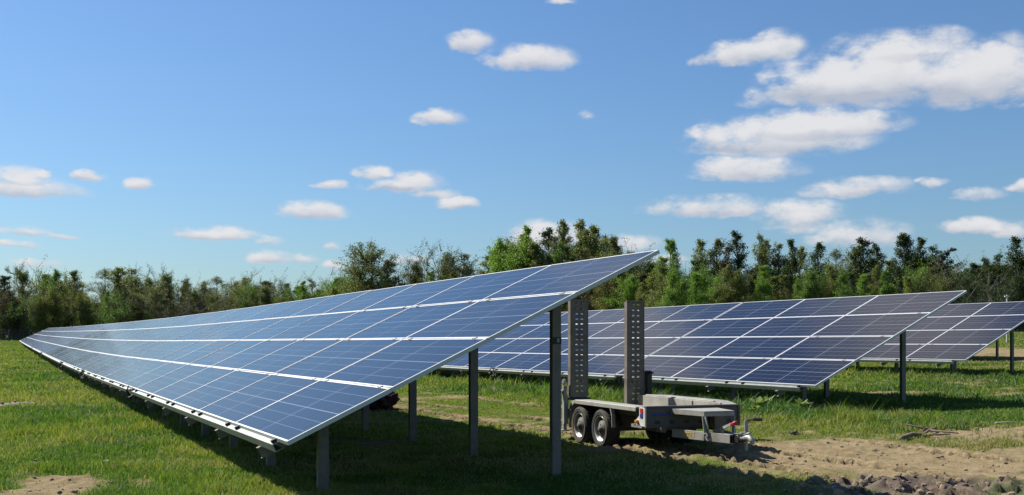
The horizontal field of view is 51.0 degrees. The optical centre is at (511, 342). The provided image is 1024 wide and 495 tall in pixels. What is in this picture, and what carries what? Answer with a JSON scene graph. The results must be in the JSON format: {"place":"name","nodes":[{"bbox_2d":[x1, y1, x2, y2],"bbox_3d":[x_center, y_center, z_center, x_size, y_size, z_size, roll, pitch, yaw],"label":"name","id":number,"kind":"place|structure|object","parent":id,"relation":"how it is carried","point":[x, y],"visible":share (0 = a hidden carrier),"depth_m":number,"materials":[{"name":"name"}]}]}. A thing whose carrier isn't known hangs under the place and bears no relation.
{"place":"outdoors","nodes":[
{"label":"outdoors","id":0,"kind":"place"},
{"bbox_2d":[0,330,1023,494],"bbox_3d":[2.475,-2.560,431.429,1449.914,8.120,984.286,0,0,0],"label":"ground","id":1,"kind":"structure","parent":0,"point":[921,457],"depth_m":12.38,"materials":[{"name":"brown soil"}]},
{"bbox_2d":[0,275,27,339],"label":"birch tree","id":2,"kind":"object","parent":1,"relation":"on","point":[3,282],"visible":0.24,"depth_m":200.41,"materials":[{"name":"green plant"}]},
{"bbox_2d":[0,280,28,339],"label":"broadleaf tree","id":3,"kind":"object","parent":1,"relation":"on","point":[7,294],"visible":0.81,"depth_m":193.98,"materials":[{"name":"green plant"}]},
{"bbox_2d":[4,262,37,337],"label":"broadleaf tree","id":4,"kind":"object","parent":1,"relation":"on","point":[23,277],"visible":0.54,"depth_m":203.91,"materials":[{"name":"green plant"}]},
{"bbox_2d":[0,271,55,339],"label":"broadleaf tree","id":5,"kind":"object","parent":1,"relation":"on","point":[30,316],"visible":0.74,"depth_m":193.49,"materials":[{"name":"green plant"}]},
{"bbox_2d":[16,254,52,332],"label":"broadleaf tree","id":6,"kind":"object","parent":1,"relation":"on","point":[43,289],"visible":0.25,"depth_m":207.22,"materials":[{"name":"green plant"}]},
{"bbox_2d":[16,286,63,332],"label":"broadleaf tree","id":7,"kind":"object","parent":1,"relation":"on","point":[37,328],"visible":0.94,"depth_m":192.90,"materials":[{"name":"green plant"}]},
{"bbox_2d":[24,276,88,330],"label":"broadleaf tree","id":8,"kind":"object","parent":1,"relation":"on","point":[57,317],"visible":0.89,"depth_m":194.46,"materials":[{"name":"green plant"}]},
{"bbox_2d":[33,268,82,326],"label":"broadleaf tree","id":9,"kind":"object","parent":1,"relation":"on","point":[54,279],"visible":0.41,"depth_m":204.22,"materials":[{"name":"green plant"}]},
{"bbox_2d":[58,292,91,326],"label":"broadleaf tree","id":10,"kind":"object","parent":1,"relation":"on","point":[79,305],"visible":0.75,"depth_m":196.21,"materials":[{"name":"green plant"}]},
{"bbox_2d":[60,269,93,326],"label":"aspen tree","id":11,"kind":"object","parent":1,"relation":"on","point":[70,284],"visible":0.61,"depth_m":202.71,"materials":[{"name":"green plant"}]},
{"bbox_2d":[66,296,94,325],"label":"broadleaf tree","id":12,"kind":"object","parent":1,"relation":"on","point":[88,315],"visible":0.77,"depth_m":196.47,"materials":[{"name":"green plant"}]},
{"bbox_2d":[77,267,116,322],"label":"bare tree","id":13,"kind":"object","parent":1,"relation":"on","point":[99,288],"visible":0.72,"depth_m":202.35,"materials":[{"name":"green plant"}]},
{"bbox_2d":[99,290,125,323],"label":"broadleaf tree","id":14,"kind":"object","parent":1,"relation":"on","point":[106,299],"visible":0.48,"depth_m":196.47,"materials":[{"name":"green plant"}]},
{"bbox_2d":[108,286,149,321],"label":"broadleaf tree","id":15,"kind":"object","parent":1,"relation":"on","point":[134,307],"visible":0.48,"depth_m":194.16,"materials":[{"name":"green plant"}]},
{"bbox_2d":[95,266,163,321],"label":"aspen tree","id":16,"kind":"object","parent":1,"relation":"on","point":[117,277],"visible":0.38,"depth_m":202.05,"materials":[{"name":"green plant"}]},
{"bbox_2d":[86,279,175,324],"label":"bush","id":17,"kind":"object","parent":1,"relation":"on","point":[117,319],"visible":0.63,"depth_m":192.80,"materials":[{"name":"green plant"}]},
{"bbox_2d":[110,277,170,318],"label":"broadleaf tree","id":18,"kind":"object","parent":1,"relation":"on","point":[157,296],"visible":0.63,"depth_m":194.00,"materials":[{"name":"green plant"}]},
{"bbox_2d":[130,262,188,316],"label":"broadleaf tree","id":19,"kind":"object","parent":1,"relation":"on","point":[164,279],"visible":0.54,"depth_m":205.31,"materials":[{"name":"green plant"}]},
{"bbox_2d":[118,272,256,318],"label":"bush","id":20,"kind":"object","parent":1,"relation":"on","point":[184,311],"visible":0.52,"depth_m":189.53,"materials":[{"name":"green plant"}]},
{"bbox_2d":[168,280,223,314],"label":"broadleaf tree","id":21,"kind":"object","parent":1,"relation":"on","point":[194,296],"visible":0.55,"depth_m":196.01,"materials":[{"name":"green plant"}]},
{"bbox_2d":[176,278,215,315],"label":"broadleaf tree","id":22,"kind":"object","parent":1,"relation":"on","point":[185,285],"visible":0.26,"depth_m":204.06,"materials":[{"name":"green plant"}]},
{"bbox_2d":[196,276,231,309],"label":"bare tree","id":23,"kind":"object","parent":1,"relation":"on","point":[216,283],"visible":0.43,"depth_m":204.78,"materials":[{"name":"green plant"}]},
{"bbox_2d":[194,285,245,313],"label":"bush","id":24,"kind":"object","parent":1,"relation":"on","point":[219,306],"visible":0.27,"depth_m":192.10,"materials":[{"name":"green plant"}]},
{"bbox_2d":[213,265,276,308],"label":"broadleaf tree","id":25,"kind":"object","parent":1,"relation":"on","point":[244,281],"visible":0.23,"depth_m":198.70,"materials":[{"name":"green plant"}]},
{"bbox_2d":[220,272,282,307],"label":"broadleaf tree","id":26,"kind":"object","parent":1,"relation":"on","point":[244,304],"visible":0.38,"depth_m":192.13,"materials":[{"name":"green plant"}]},
{"bbox_2d":[237,277,288,306],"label":"broadleaf tree","id":27,"kind":"object","parent":1,"relation":"on","point":[264,299],"visible":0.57,"depth_m":189.51,"materials":[{"name":"green plant"}]},
{"bbox_2d":[274,274,327,303],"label":"broadleaf tree","id":28,"kind":"object","parent":1,"relation":"on","point":[304,295],"visible":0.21,"depth_m":190.14,"materials":[{"name":"green plant"}]},
{"bbox_2d":[319,268,351,296],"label":"broadleaf tree","id":29,"kind":"object","parent":1,"relation":"on","point":[336,284],"visible":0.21,"depth_m":189.11,"materials":[{"name":"green plant"}]},
{"bbox_2d":[20,250,659,491],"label":"solar array","id":30,"kind":"object","parent":1,"relation":"on","point":[270,380],"visible":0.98,"depth_m":13.22,"materials":[{"name":"blue glass"}]},
{"bbox_2d":[333,238,397,293],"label":"broadleaf tree","id":31,"kind":"object","parent":1,"relation":"on","point":[369,257],"visible":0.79,"depth_m":183.24,"materials":[{"name":"green plant"}]},
{"bbox_2d":[369,391,399,410],"bbox_3d":[-2.605,1.185,21.475,0.724,0.572,0.572,0,0,0],"label":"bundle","id":32,"kind":"object","parent":1,"relation":"on","point":[388,401],"visible":0.55,"depth_m":21.32,"materials":[{"name":"black fabric"}]},
{"bbox_2d":[372,258,404,288],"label":"aspen tree","id":33,"kind":"object","parent":1,"relation":"on","point":[387,261],"visible":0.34,"depth_m":186.25,"materials":[{"name":"green plant"}]},
{"bbox_2d":[384,246,438,286],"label":"broadleaf tree","id":34,"kind":"object","parent":1,"relation":"on","point":[416,272],"visible":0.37,"depth_m":184.93,"materials":[{"name":"green plant"}]},
{"bbox_2d":[407,237,478,282],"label":"broadleaf tree","id":35,"kind":"object","parent":1,"relation":"on","point":[444,266],"visible":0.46,"depth_m":178.37,"materials":[{"name":"green plant"}]},
{"bbox_2d":[443,252,478,279],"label":"aspen tree","id":36,"kind":"object","parent":1,"relation":"on","point":[462,271],"visible":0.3,"depth_m":174.84,"materials":[{"name":"green plant"}]},
{"bbox_2d":[479,234,529,273],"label":"broadleaf tree","id":37,"kind":"object","parent":1,"relation":"on","point":[500,260],"visible":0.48,"depth_m":148.74,"materials":[{"name":"green plant"}]},
{"bbox_2d":[0,263,1022,337],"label":"woodland","id":38,"kind":"object","parent":1,"relation":"on","point":[96,323],"depth_m":214.08,"materials":[{"name":"green plant"}]},
{"bbox_2d":[0,329,1023,494],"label":"grass","id":39,"kind":"structure","parent":1,"relation":"on","point":[62,423],"depth_m":15.55,"materials":[{"name":"green plant"}]},
{"bbox_2d":[0,391,1023,494],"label":"soil crumbs","id":40,"kind":"object","parent":1,"relation":"on","point":[855,484],"visible":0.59,"depth_m":10.26,"materials":[{"name":"brown soil"}]},
{"bbox_2d":[518,224,532,267],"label":"aspen tree","id":41,"kind":"object","parent":1,"relation":"on","point":[527,233],"visible":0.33,"depth_m":149.51,"materials":[{"name":"green plant"}]},
{"bbox_2d":[502,230,569,268],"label":"broadleaf tree","id":42,"kind":"object","parent":1,"relation":"on","point":[517,247],"visible":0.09,"depth_m":151.91,"materials":[{"name":"green plant"}]},
{"bbox_2d":[517,240,562,312],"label":"birch tree","id":43,"kind":"object","parent":1,"relation":"on","point":[534,250],"visible":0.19,"depth_m":147.03,"materials":[{"name":"green plant"}]},
{"bbox_2d":[530,227,558,266],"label":"aspen tree","id":44,"kind":"object","parent":1,"relation":"on","point":[546,234],"visible":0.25,"depth_m":150.43,"materials":[{"name":"green plant"}]},
{"bbox_2d":[538,234,565,265],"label":"aspen tree","id":45,"kind":"object","parent":1,"relation":"on","point":[553,247],"visible":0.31,"depth_m":146.34,"materials":[{"name":"green plant"}]},
{"bbox_2d":[548,241,566,263],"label":"aspen tree","id":46,"kind":"object","parent":1,"relation":"on","point":[561,248],"visible":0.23,"depth_m":145.41,"materials":[{"name":"green plant"}]},
{"bbox_2d":[548,219,579,262],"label":"aspen tree","id":47,"kind":"object","parent":1,"relation":"on","point":[563,231],"visible":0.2,"depth_m":148.94,"materials":[{"name":"green plant"}]},
{"bbox_2d":[561,218,596,260],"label":"aspen tree","id":48,"kind":"object","parent":1,"relation":"on","point":[580,227],"visible":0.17,"depth_m":150.68,"materials":[{"name":"green plant"}]},
{"bbox_2d":[562,290,596,311],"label":"birch tree","id":49,"kind":"object","parent":1,"relation":"on","point":[580,297],"visible":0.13,"depth_m":132.52,"materials":[{"name":"green plant"}]},
{"bbox_2d":[565,228,602,294],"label":"aspen tree","id":50,"kind":"object","parent":1,"relation":"on","point":[585,240],"visible":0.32,"depth_m":145.31,"materials":[{"name":"green plant"}]},
{"bbox_2d":[428,302,742,392],"bbox_3d":[-5.688,0.160,46.141,3.811,2.674,45.218,0,0,-25],"label":"solar array","id":51,"kind":"object","parent":1,"relation":"on","point":[523,350],"visible":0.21,"depth_m":29.46,"materials":[{"name":"blue glass"}]},
{"bbox_2d":[589,235,625,296],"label":"aspen tree","id":52,"kind":"object","parent":1,"relation":"on","point":[614,244],"visible":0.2,"depth_m":140.30,"materials":[{"name":"green plant"}]},
{"bbox_2d":[599,274,639,308],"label":"broadleaf tree","id":53,"kind":"object","parent":1,"relation":"on","point":[630,291],"visible":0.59,"depth_m":124.85,"materials":[{"name":"green plant"}]},
{"bbox_2d":[594,252,650,309],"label":"broadleaf tree","id":54,"kind":"object","parent":1,"relation":"on","point":[612,295],"visible":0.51,"depth_m":128.44,"materials":[{"name":"green plant"}]},
{"bbox_2d":[636,270,659,305],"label":"birch tree","id":55,"kind":"object","parent":1,"relation":"on","point":[650,278],"visible":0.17,"depth_m":118.37,"materials":[{"name":"green plant"}]},
{"bbox_2d":[641,261,669,307],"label":"birch tree","id":56,"kind":"object","parent":1,"relation":"on","point":[660,293],"visible":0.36,"depth_m":113.15,"materials":[{"name":"green plant"}]},
{"bbox_2d":[627,242,689,293],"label":"broadleaf tree","id":57,"kind":"object","parent":1,"relation":"on","point":[639,272],"visible":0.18,"depth_m":133.28,"materials":[{"name":"green plant"}]},
{"bbox_2d":[561,299,761,449],"bbox_3d":[1.955,0.398,13.551,1.528,1.991,3.753,0,0,-21],"label":"machinery trailer","id":58,"kind":"object","parent":1,"relation":"on","point":[678,419],"visible":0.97,"depth_m":14.42,"materials":[{"name":"metal"}]},
{"bbox_2d":[654,268,682,306],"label":"birch tree","id":59,"kind":"object","parent":1,"relation":"on","point":[672,298],"visible":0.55,"depth_m":109.59,"materials":[{"name":"green plant"}]},
{"bbox_2d":[659,238,689,296],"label":"birch tree","id":60,"kind":"object","parent":1,"relation":"on","point":[670,246],"visible":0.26,"depth_m":117.58,"materials":[{"name":"green plant"}]},
{"bbox_2d":[680,272,710,305],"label":"birch tree","id":61,"kind":"object","parent":1,"relation":"on","point":[698,299],"visible":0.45,"depth_m":108.50,"materials":[{"name":"green plant"}]},
{"bbox_2d":[690,238,715,297],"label":"aspen tree","id":62,"kind":"object","parent":1,"relation":"on","point":[700,249],"visible":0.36,"depth_m":121.56,"materials":[{"name":"green plant"}]},
{"bbox_2d":[675,254,732,304],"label":"broadleaf tree","id":63,"kind":"object","parent":1,"relation":"on","point":[703,272],"visible":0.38,"depth_m":115.22,"materials":[{"name":"green plant"}]},
{"bbox_2d":[706,238,725,296],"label":"aspen tree","id":64,"kind":"object","parent":1,"relation":"on","point":[718,245],"visible":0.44,"depth_m":121.10,"materials":[{"name":"green plant"}]},
{"bbox_2d":[701,261,731,302],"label":"broadleaf tree","id":65,"kind":"object","parent":1,"relation":"on","point":[718,279],"visible":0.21,"depth_m":109.20,"materials":[{"name":"green plant"}]},
{"bbox_2d":[707,263,742,303],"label":"birch tree","id":66,"kind":"object","parent":1,"relation":"on","point":[724,296],"visible":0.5,"depth_m":107.50,"materials":[{"name":"green plant"}]},
{"bbox_2d":[711,244,742,296],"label":"aspen tree","id":67,"kind":"object","parent":1,"relation":"on","point":[726,260],"visible":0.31,"depth_m":119.51,"materials":[{"name":"green plant"}]},
{"bbox_2d":[717,230,774,297],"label":"aspen tree","id":68,"kind":"object","parent":1,"relation":"on","point":[740,256],"visible":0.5,"depth_m":119.73,"materials":[{"name":"green plant"}]},
{"bbox_2d":[723,268,771,302],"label":"broadleaf tree","id":69,"kind":"object","parent":1,"relation":"on","point":[738,290],"visible":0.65,"depth_m":106.82,"materials":[{"name":"green plant"}]},
{"bbox_2d":[735,267,779,301],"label":"broadleaf tree","id":70,"kind":"object","parent":1,"relation":"on","point":[753,284],"visible":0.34,"depth_m":112.71,"materials":[{"name":"green plant"}]},
{"bbox_2d":[742,265,776,302],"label":"birch tree","id":71,"kind":"object","parent":1,"relation":"on","point":[764,288],"visible":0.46,"depth_m":106.28,"materials":[{"name":"green plant"}]},
{"bbox_2d":[751,233,770,300],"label":"aspen tree","id":72,"kind":"object","parent":1,"relation":"on","point":[762,256],"visible":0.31,"depth_m":121.08,"materials":[{"name":"green plant"}]},
{"bbox_2d":[765,240,798,296],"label":"aspen tree","id":73,"kind":"object","parent":1,"relation":"on","point":[777,261],"visible":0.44,"depth_m":120.68,"materials":[{"name":"green plant"}]},
{"bbox_2d":[774,274,798,300],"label":"birch tree","id":74,"kind":"object","parent":1,"relation":"on","point":[783,279],"visible":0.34,"depth_m":107.53,"materials":[{"name":"green plant"}]},
{"bbox_2d":[774,238,804,299],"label":"aspen tree","id":75,"kind":"object","parent":1,"relation":"on","point":[792,261],"visible":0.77,"depth_m":118.89,"materials":[{"name":"green plant"}]},
{"bbox_2d":[616,290,966,402],"bbox_3d":[5.511,0.255,22.644,3.736,2.483,6.776,0,0,-25],"label":"solar array","id":76,"kind":"object","parent":1,"relation":"on","point":[780,347],"visible":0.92,"depth_m":21.82,"materials":[{"name":"blue glass"}]},
{"bbox_2d":[780,246,810,288],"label":"aspen tree","id":77,"kind":"object","parent":1,"relation":"on","point":[804,255],"visible":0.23,"depth_m":122.13,"materials":[{"name":"green plant"}]},
{"bbox_2d":[783,262,850,298],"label":"broadleaf tree","id":78,"kind":"object","parent":1,"relation":"on","point":[820,294],"visible":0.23,"depth_m":110.82,"materials":[{"name":"green plant"}]},
{"bbox_2d":[794,258,846,298],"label":"broadleaf tree","id":79,"kind":"object","parent":1,"relation":"on","point":[810,284],"visible":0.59,"depth_m":108.93,"materials":[{"name":"green plant"}]},
{"bbox_2d":[805,242,841,296],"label":"aspen tree","id":80,"kind":"object","parent":1,"relation":"on","point":[817,252],"visible":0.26,"depth_m":119.31,"materials":[{"name":"green plant"}]},
{"bbox_2d":[821,265,838,297],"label":"birch tree","id":81,"kind":"object","parent":1,"relation":"on","point":[831,279],"visible":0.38,"depth_m":109.11,"materials":[{"name":"green plant"}]},
{"bbox_2d":[819,249,848,293],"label":"bare tree","id":82,"kind":"object","parent":1,"relation":"on","point":[835,255],"visible":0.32,"depth_m":123.94,"materials":[{"name":"green plant"}]},
{"bbox_2d":[833,269,855,297],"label":"birch tree","id":83,"kind":"object","parent":1,"relation":"on","point":[844,292],"visible":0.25,"depth_m":105.72,"materials":[{"name":"green plant"}]},
{"bbox_2d":[832,246,891,293],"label":"aspen tree","id":84,"kind":"object","parent":1,"relation":"on","point":[856,260],"visible":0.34,"depth_m":115.51,"materials":[{"name":"green plant"}]},
{"bbox_2d":[852,273,874,296],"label":"birch tree","id":85,"kind":"object","parent":1,"relation":"on","point":[863,278],"visible":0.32,"depth_m":108.01,"materials":[{"name":"green plant"}]},
{"bbox_2d":[841,236,901,294],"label":"aspen tree","id":86,"kind":"object","parent":1,"relation":"on","point":[860,250],"visible":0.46,"depth_m":114.45,"materials":[{"name":"green plant"}]},
{"bbox_2d":[865,264,882,295],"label":"birch tree","id":87,"kind":"object","parent":1,"relation":"on","point":[874,273],"visible":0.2,"depth_m":108.90,"materials":[{"name":"green plant"}]},
{"bbox_2d":[865,243,893,290],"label":"aspen tree","id":88,"kind":"object","parent":1,"relation":"on","point":[879,256],"visible":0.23,"depth_m":116.12,"materials":[{"name":"green plant"}]},
{"bbox_2d":[876,270,893,294],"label":"birch tree","id":89,"kind":"object","parent":1,"relation":"on","point":[885,289],"visible":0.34,"depth_m":102.74,"materials":[{"name":"green plant"}]},
{"bbox_2d":[882,232,918,294],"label":"birch tree","id":90,"kind":"object","parent":1,"relation":"on","point":[903,241],"visible":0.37,"depth_m":111.54,"materials":[{"name":"green plant"}]},
{"bbox_2d":[911,236,935,275],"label":"aspen tree","id":91,"kind":"object","parent":1,"relation":"on","point":[921,242],"visible":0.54,"depth_m":111.56,"materials":[{"name":"green plant"}]},
{"bbox_2d":[888,253,961,293],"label":"broadleaf tree","id":92,"kind":"object","parent":1,"relation":"on","point":[918,277],"visible":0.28,"depth_m":104.59,"materials":[{"name":"green plant"}]},
{"bbox_2d":[899,424,958,439],"bbox_3d":[5.585,1.207,14.542,1.302,0.175,0.622,0,0,-32],"label":"fallen branch","id":93,"kind":"object","parent":1,"relation":"on","point":[907,435],"visible":0.96,"depth_m":14.43,"materials":[{"name":"brown wood"}]},
{"bbox_2d":[845,301,1023,372],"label":"solar array","id":94,"kind":"object","parent":1,"relation":"on","point":[951,334],"visible":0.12,"depth_m":32.48,"materials":[{"name":"blue glass"}]},
{"bbox_2d":[890,255,984,292],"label":"broadleaf tree","id":95,"kind":"object","parent":1,"relation":"on","point":[928,276],"visible":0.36,"depth_m":104.28,"materials":[{"name":"green plant"}]},
{"bbox_2d":[914,265,967,291],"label":"broadleaf tree","id":96,"kind":"object","parent":1,"relation":"on","point":[943,286],"visible":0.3,"depth_m":101.15,"materials":[{"name":"green plant"}]},
{"bbox_2d":[930,247,977,302],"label":"tree","id":97,"kind":"object","parent":1,"relation":"on","point":[943,257],"visible":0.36,"depth_m":108.17,"materials":[{"name":"green plant"}]},
{"bbox_2d":[952,262,984,303],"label":"aspen tree","id":98,"kind":"object","parent":1,"relation":"on","point":[973,266],"visible":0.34,"depth_m":104.67,"materials":[{"name":"green plant"}]},
{"bbox_2d":[933,256,1023,330],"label":"bush","id":99,"kind":"object","parent":1,"relation":"on","point":[1004,298],"visible":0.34,"depth_m":96.62,"materials":[{"name":"green plant"}]},
{"bbox_2d":[956,267,1007,303],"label":"broadleaf tree","id":100,"kind":"object","parent":1,"relation":"on","point":[965,284],"visible":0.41,"depth_m":101.47,"materials":[{"name":"green plant"}]},
{"bbox_2d":[972,255,997,302],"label":"aspen tree","id":101,"kind":"object","parent":1,"relation":"on","point":[985,266],"visible":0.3,"depth_m":104.04,"materials":[{"name":"green plant"}]},
{"bbox_2d":[954,278,1023,303],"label":"bush","id":102,"kind":"object","parent":1,"relation":"on","point":[990,301],"visible":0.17,"depth_m":96.57,"materials":[{"name":"green plant"}]},
{"bbox_2d":[982,252,1008,302],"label":"aspen tree","id":103,"kind":"object","parent":1,"relation":"on","point":[997,258],"visible":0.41,"depth_m":103.33,"materials":[{"name":"green plant"}]},
{"bbox_2d":[977,259,1023,330],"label":"broadleaf tree","id":104,"kind":"object","parent":1,"relation":"on","point":[1016,282],"visible":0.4,"depth_m":96.19,"materials":[{"name":"green plant"}]},
{"bbox_2d":[1001,235,1023,329],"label":"aspen tree","id":105,"kind":"object","parent":1,"relation":"on","point":[1016,242],"visible":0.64,"depth_m":101.62,"materials":[{"name":"green plant"}]},
{"bbox_2d":[0,0,1023,302],"label":"sky","id":106,"kind":"structure","parent":0,"point":[224,139],"materials":[{"name":"blue"}]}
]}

